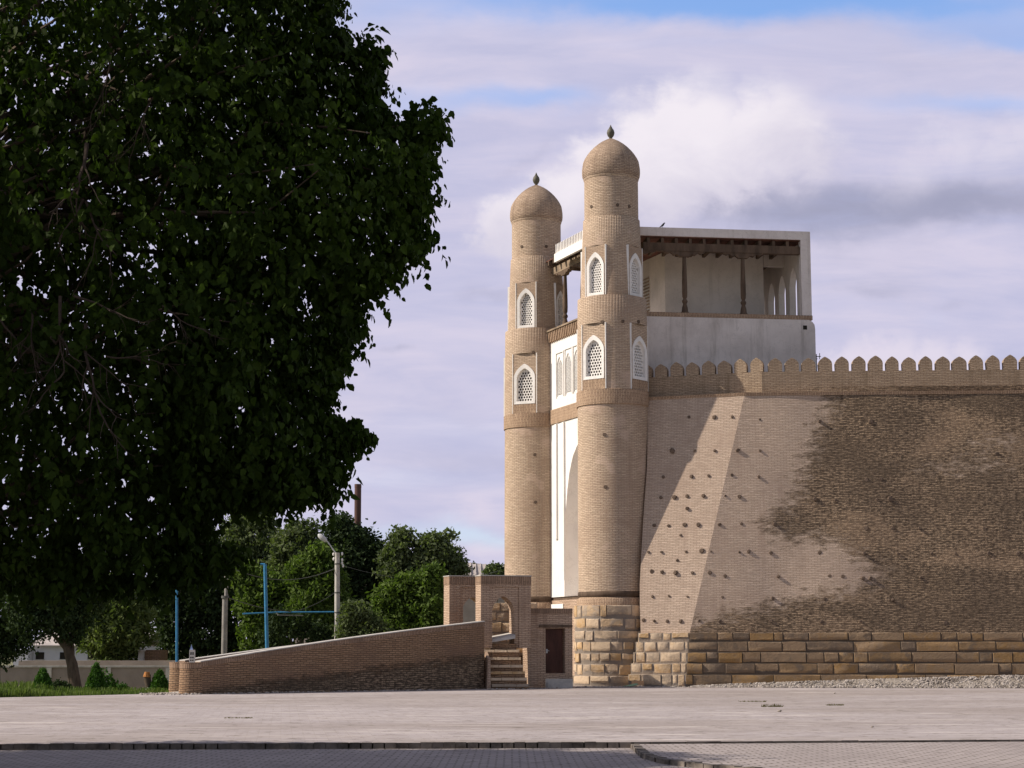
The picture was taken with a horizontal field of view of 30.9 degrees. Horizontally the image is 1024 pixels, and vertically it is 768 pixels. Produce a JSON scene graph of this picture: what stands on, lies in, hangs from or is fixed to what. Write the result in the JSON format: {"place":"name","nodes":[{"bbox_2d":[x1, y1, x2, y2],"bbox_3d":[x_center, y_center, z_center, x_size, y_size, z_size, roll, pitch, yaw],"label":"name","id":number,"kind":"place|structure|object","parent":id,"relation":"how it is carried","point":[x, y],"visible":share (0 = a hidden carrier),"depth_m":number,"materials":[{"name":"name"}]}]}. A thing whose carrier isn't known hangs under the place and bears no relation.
{"place":"outdoors","nodes":[
{"label":"outdoors","id":0,"kind":"place"},
{"bbox_2d":[0,748,689,767],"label":"paving","id":1,"kind":"structure","parent":0,"point":[447,758],"depth_m":28.80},
{"bbox_2d":[0,0,454,624],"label":"mulberry tree","id":2,"kind":"object","parent":1,"relation":"on","point":[206,462],"visible":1,"depth_m":16.66,"materials":[{"name":"green plant"}]},
{"bbox_2d":[0,742,630,749],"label":"kerb","id":3,"kind":"structure","parent":1,"relation":"on","point":[167,746],"depth_m":31.48,"materials":[{"name":"concrete"}]},
{"bbox_2d":[631,744,762,767],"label":"kerb diagonal","id":4,"kind":"object","parent":1,"relation":"on","point":[639,750],"visible":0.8,"depth_m":27.12,"materials":[{"name":"concrete"}]},
{"bbox_2d":[354,484,360,524],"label":"chimney","id":5,"kind":"object","parent":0,"point":[357,509],"visible":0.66,"depth_m":189.88,"materials":[{"name":"metal"}]},
{"bbox_2d":[1,649,915,748],"bbox_3d":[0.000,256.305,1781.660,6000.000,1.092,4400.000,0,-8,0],"label":"ground","id":6,"kind":"structure","parent":0,"point":[11,663],"depth_m":38.82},
{"bbox_2d":[0,564,39,672],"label":"broadleaf tree","id":7,"kind":"object","parent":6,"relation":"on","point":[10,648],"visible":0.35,"depth_m":90.76,"materials":[{"name":"green plant"}]},
{"bbox_2d":[32,667,55,689],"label":"conifer shrub","id":8,"kind":"object","parent":6,"relation":"on","point":[42,676],"visible":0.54,"depth_m":68.97,"materials":[{"name":"green plant"}]},
{"bbox_2d":[0,545,116,689],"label":"broadleaf tree","id":9,"kind":"object","parent":6,"relation":"on","point":[71,629],"visible":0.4,"depth_m":86.78,"materials":[{"name":"green plant"}]},
{"bbox_2d":[53,677,73,689],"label":"round bush","id":10,"kind":"object","parent":6,"relation":"on","point":[56,683],"visible":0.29,"depth_m":69.88,"materials":[{"name":"green plant"}]},
{"bbox_2d":[0,680,168,697],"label":"grass","id":11,"kind":"structure","parent":6,"relation":"on","point":[22,689],"depth_m":63.84,"materials":[{"name":"green plant"}]},
{"bbox_2d":[0,665,169,689],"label":"concrete fence","id":12,"kind":"object","parent":6,"relation":"on","point":[131,676],"visible":0.23,"depth_m":98.80,"materials":[{"name":"grey concrete"}]},
{"bbox_2d":[18,661,179,664],"bbox_3d":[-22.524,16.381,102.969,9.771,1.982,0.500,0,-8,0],"label":"coping","id":13,"kind":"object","parent":12,"relation":"on","point":[93,662],"depth_m":102.85,"materials":[{"name":"grey concrete"}]},
{"bbox_2d":[13,633,161,664],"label":"white house","id":14,"kind":"structure","parent":6,"relation":"on","point":[50,650],"depth_m":120.70,"materials":[{"name":"paint"}]},
{"bbox_2d":[35,652,44,659],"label":"window","id":15,"kind":"structure","parent":14,"relation":"in","point":[40,656],"depth_m":120.68,"materials":[{"name":"glass"}]},
{"bbox_2d":[59,652,64,659],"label":"window","id":16,"kind":"structure","parent":14,"relation":"in","point":[62,657],"depth_m":120.68,"materials":[{"name":"glass"}]},
{"bbox_2d":[85,661,107,690],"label":"conifer shrub","id":17,"kind":"object","parent":6,"relation":"on","point":[95,678],"visible":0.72,"depth_m":70.93,"materials":[{"name":"green plant"}]},
{"bbox_2d":[102,667,118,689],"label":"sapling shrub","id":18,"kind":"object","parent":6,"relation":"on","point":[108,677],"visible":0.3,"depth_m":72.01,"materials":[{"name":"green plant"}]},
{"bbox_2d":[75,573,161,660],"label":"willow tree","id":19,"kind":"object","parent":6,"relation":"on","point":[122,637],"visible":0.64,"depth_m":104.28,"materials":[{"name":"green plant"}]},
{"bbox_2d":[116,682,128,690],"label":"bush","id":20,"kind":"object","parent":6,"relation":"on","point":[121,686],"visible":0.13,"depth_m":72.94,"materials":[{"name":"green plant"}]},
{"bbox_2d":[143,672,150,687],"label":"tree stump","id":21,"kind":"object","parent":6,"relation":"on","point":[147,678],"visible":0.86,"depth_m":74.94,"materials":[{"name":"wood"}]},
{"bbox_2d":[137,650,167,660],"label":"brick outbuilding","id":22,"kind":"structure","parent":6,"relation":"on","point":[155,655],"depth_m":104.88,"materials":[{"name":"brick"}]},
{"bbox_2d":[149,668,168,689],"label":"conifer shrub","id":23,"kind":"object","parent":6,"relation":"on","point":[159,678],"visible":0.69,"depth_m":74.87,"materials":[{"name":"green plant"}]},
{"bbox_2d":[176,590,177,661],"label":"blue pole","id":24,"kind":"object","parent":6,"relation":"on","point":[176,627],"visible":0.31,"depth_m":75.31,"materials":[{"name":"metal"}]},
{"bbox_2d":[147,527,245,660],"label":"broadleaf tree","id":25,"kind":"object","parent":6,"relation":"on","point":[196,624],"visible":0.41,"depth_m":110.15,"materials":[{"name":"green plant"}]},
{"bbox_2d":[221,576,228,653],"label":"concrete pole","id":26,"kind":"object","parent":6,"relation":"on","point":[225,597],"visible":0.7,"depth_m":95.12,"materials":[{"name":"concrete"}]},
{"bbox_2d":[229,598,290,611],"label":"wire","id":27,"kind":"object","parent":26,"relation":"attached to","point":[258,606],"visible":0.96,"depth_m":97.00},
{"bbox_2d":[235,569,333,579],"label":"wire","id":28,"kind":"object","parent":26,"relation":"attached to","point":[287,579],"visible":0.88,"depth_m":97.73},
{"bbox_2d":[214,512,283,617],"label":"broadleaf tree","id":29,"kind":"object","parent":6,"relation":"on","point":[243,536],"visible":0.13,"depth_m":126.56,"materials":[{"name":"green plant"}]},
{"bbox_2d":[260,563,268,647],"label":"blue pole","id":30,"kind":"object","parent":6,"relation":"on","point":[266,607],"visible":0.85,"depth_m":83.37,"materials":[{"name":"metal"}]},
{"bbox_2d":[228,559,302,651],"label":"broadleaf tree","id":31,"kind":"object","parent":6,"relation":"on","point":[252,590],"visible":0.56,"depth_m":108.57,"materials":[{"name":"green plant"}]},
{"bbox_2d":[262,515,321,643],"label":"broadleaf tree","id":32,"kind":"object","parent":6,"relation":"on","point":[298,535],"visible":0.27,"depth_m":120.93,"materials":[{"name":"green plant"}]},
{"bbox_2d":[255,603,333,648],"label":"broadleaf tree","id":33,"kind":"object","parent":6,"relation":"on","point":[315,631],"visible":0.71,"depth_m":99.83,"materials":[{"name":"green plant"}]},
{"bbox_2d":[278,539,357,640],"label":"broadleaf tree","id":34,"kind":"object","parent":6,"relation":"on","point":[317,559],"visible":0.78,"depth_m":106.78,"materials":[{"name":"green plant"}]},
{"bbox_2d":[318,534,343,638],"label":"street lamp","id":35,"kind":"object","parent":6,"relation":"on","point":[337,563],"visible":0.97,"depth_m":99.42,"materials":[{"name":"concrete"}]},
{"bbox_2d":[242,611,333,614],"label":"pipe","id":36,"kind":"object","parent":35,"relation":"attached to","point":[292,612],"visible":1,"depth_m":98.98,"materials":[{"name":"blue metal"}]},
{"bbox_2d":[283,593,333,613],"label":"wire","id":37,"kind":"object","parent":35,"relation":"attached to","point":[314,604],"visible":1,"depth_m":99.31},
{"bbox_2d":[316,509,386,609],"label":"broadleaf tree","id":38,"kind":"object","parent":6,"relation":"on","point":[358,546],"visible":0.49,"depth_m":116.73,"materials":[{"name":"green plant"}]},
{"bbox_2d":[329,597,400,638],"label":"broadleaf tree","id":39,"kind":"object","parent":6,"relation":"on","point":[356,618],"visible":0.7,"depth_m":97.73,"materials":[{"name":"green plant"}]},
{"bbox_2d":[365,561,447,630],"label":"broadleaf tree","id":40,"kind":"object","parent":6,"relation":"on","point":[406,601],"visible":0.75,"depth_m":102.65,"materials":[{"name":"green plant"}]},
{"bbox_2d":[371,524,475,602],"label":"broadleaf tree","id":41,"kind":"object","parent":6,"relation":"on","point":[397,553],"visible":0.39,"depth_m":114.99,"materials":[{"name":"green plant"}]},
{"bbox_2d":[481,560,504,602],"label":"shrub","id":42,"kind":"object","parent":6,"relation":"on","point":[492,567],"visible":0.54,"depth_m":148.96,"materials":[{"name":"green plant"}]},
{"bbox_2d":[463,562,504,622],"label":"warehouse","id":43,"kind":"structure","parent":0,"point":[469,610],"depth_m":198.85,"materials":[{"name":"concrete"}]},
{"bbox_2d":[0,685,1023,743],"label":"plaza paving","id":44,"kind":"structure","parent":0,"point":[624,714],"depth_m":43.75,"materials":[{"name":"grey concrete"}]},
{"bbox_2d":[169,621,484,693],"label":"brick ramp","id":45,"kind":"structure","parent":44,"relation":"on","point":[446,657],"depth_m":69.36,"materials":[{"name":"brick"}]},
{"bbox_2d":[189,650,194,661],"bbox_3d":[-11.218,9.545,64.963,0.190,0.442,0.120,0,-8,0],"label":"hollow block","id":46,"kind":"object","parent":45,"relation":"on","point":[191,655],"depth_m":64.91,"materials":[{"name":"concrete"}]},
{"bbox_2d":[443,575,475,624],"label":"brick gateway","id":47,"kind":"object","parent":44,"relation":"on","point":[459,591],"visible":0.62,"depth_m":77.66,"materials":[{"name":"brick"}]},
{"bbox_2d":[484,633,528,688],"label":"stone steps","id":48,"kind":"structure","parent":44,"relation":"on","point":[503,667],"depth_m":73.58,"materials":[{"name":"stone"}]},
{"bbox_2d":[475,575,530,647],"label":"brick gateway","id":49,"kind":"object","parent":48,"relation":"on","point":[513,592],"visible":0.96,"depth_m":75.09,"materials":[{"name":"brick"}]},
{"bbox_2d":[484,603,536,664],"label":"stone wall","id":50,"kind":"structure","parent":44,"relation":"on","point":[500,618],"depth_m":76.37,"materials":[{"name":"stone"}]},
{"bbox_2d":[504,173,563,607],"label":"gate tower","id":51,"kind":"structure","parent":44,"relation":"on","point":[535,301],"depth_m":89.64,"materials":[{"name":"brick"}]},
{"bbox_2d":[504,358,518,415],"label":"window frame","id":52,"kind":"structure","parent":51,"relation":"in","point":[504,358],"depth_m":90.90,"materials":[{"name":"paint"}]},
{"bbox_2d":[508,287,521,318],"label":"window frame","id":53,"kind":"structure","parent":51,"relation":"in","point":[508,287],"depth_m":91.52,"materials":[{"name":"paint"}]},
{"bbox_2d":[512,353,536,413],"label":"window frame","id":54,"kind":"structure","parent":51,"relation":"in","point":[524,366],"depth_m":89.64,"materials":[{"name":"paint"}]},
{"bbox_2d":[515,281,536,328],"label":"window frame","id":55,"kind":"structure","parent":51,"relation":"in","point":[526,292],"depth_m":90.37,"materials":[{"name":"paint"}]},
{"bbox_2d":[554,283,563,326],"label":"window frame","id":56,"kind":"structure","parent":51,"relation":"in","point":[558,289],"depth_m":90.90,"materials":[{"name":"paint"}]},
{"bbox_2d":[522,608,572,687],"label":"door annex","id":57,"kind":"object","parent":44,"relation":"on","point":[548,654],"depth_m":76.02,"materials":[{"name":"brick"}]},
{"bbox_2d":[546,629,562,672],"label":"door","id":58,"kind":"structure","parent":57,"relation":"in","point":[554,637],"depth_m":76.11,"materials":[{"name":"brown paint"}]},
{"bbox_2d":[545,679,572,687],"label":"door step","id":59,"kind":"object","parent":44,"relation":"on","point":[559,683],"depth_m":74.97,"materials":[{"name":"concrete"}]},
{"bbox_2d":[139,674,1023,694],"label":"gravel","id":60,"kind":"structure","parent":44,"relation":"on","point":[792,684],"depth_m":75.60,"materials":[{"name":"grey gravel"}]},
{"bbox_2d":[573,125,648,685],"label":"gate tower","id":61,"kind":"structure","parent":44,"relation":"on","point":[612,399],"depth_m":80.83,"materials":[{"name":"brick"}]},
{"bbox_2d":[581,322,606,390],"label":"window frame","id":62,"kind":"structure","parent":61,"relation":"in","point":[593,336],"depth_m":81.40,"materials":[{"name":"paint"}]},
{"bbox_2d":[585,244,606,296],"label":"window frame","id":63,"kind":"structure","parent":61,"relation":"in","point":[595,256],"depth_m":82.12,"materials":[{"name":"paint"}]},
{"bbox_2d":[626,245,642,297],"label":"window frame","id":64,"kind":"structure","parent":61,"relation":"in","point":[635,254],"depth_m":82.34,"materials":[{"name":"paint"}]},
{"bbox_2d":[630,323,647,391],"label":"window frame","id":65,"kind":"structure","parent":61,"relation":"in","point":[638,333],"depth_m":81.64,"materials":[{"name":"paint"}]},
{"bbox_2d":[632,681,643,684],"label":"stone block","id":66,"kind":"object","parent":44,"relation":"on","point":[639,682],"visible":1,"depth_m":77.22,"materials":[{"name":"brown"}]},
{"bbox_2d":[546,227,815,674],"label":"gatehouse","id":67,"kind":"object","parent":44,"relation":"on","point":[709,294],"visible":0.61,"depth_m":86.75,"materials":[{"name":"paint"}]},
{"bbox_2d":[555,350,563,397],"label":"window frame","id":68,"kind":"structure","parent":67,"relation":"in","point":[561,363],"depth_m":88.38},
{"bbox_2d":[564,346,572,395],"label":"window frame","id":69,"kind":"structure","parent":67,"relation":"in","point":[569,361],"depth_m":87.41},
{"bbox_2d":[572,344,576,392],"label":"window frame","id":70,"kind":"structure","parent":67,"relation":"in","point":[573,356],"depth_m":86.73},
{"bbox_2d":[643,277,649,311],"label":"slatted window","id":71,"kind":"structure","parent":67,"relation":"in","point":[648,277],"depth_m":89.60,"materials":[{"name":"brown wood"}]},
{"bbox_2d":[628,355,1023,686],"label":"fortress wall","id":72,"kind":"structure","parent":44,"relation":"on","point":[808,522],"depth_m":78.88,"materials":[{"name":"brick"}]},
{"bbox_2d":[704,676,1023,687],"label":"rubble bank","id":73,"kind":"structure","parent":44,"relation":"on","point":[901,679],"depth_m":75.79,"materials":[{"name":"grey gravel"}]},
{"bbox_2d":[0,0,1023,648],"label":"sky","id":74,"kind":"structure","parent":0,"point":[890,133],"materials":[{"name":"blue"}]},
{"bbox_2d":[761,704,783,706],"bbox_3d":[7.165,8.831,50.906,0.619,0.090,0.235,0,-8,0],"label":"weed","id":75,"kind":"object","parent":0,"point":[774,705],"visible":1,"depth_m":50.88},
{"bbox_2d":[640,742,1023,767],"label":"pavement apron","id":76,"kind":"object","parent":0,"point":[908,755],"visible":1,"depth_m":28.74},
{"bbox_2d":[634,740,1023,743],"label":"kerb step","id":77,"kind":"object","parent":76,"relation":"on","point":[732,742],"visible":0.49,"depth_m":32.28,"materials":[{"name":"concrete"}]}
]}

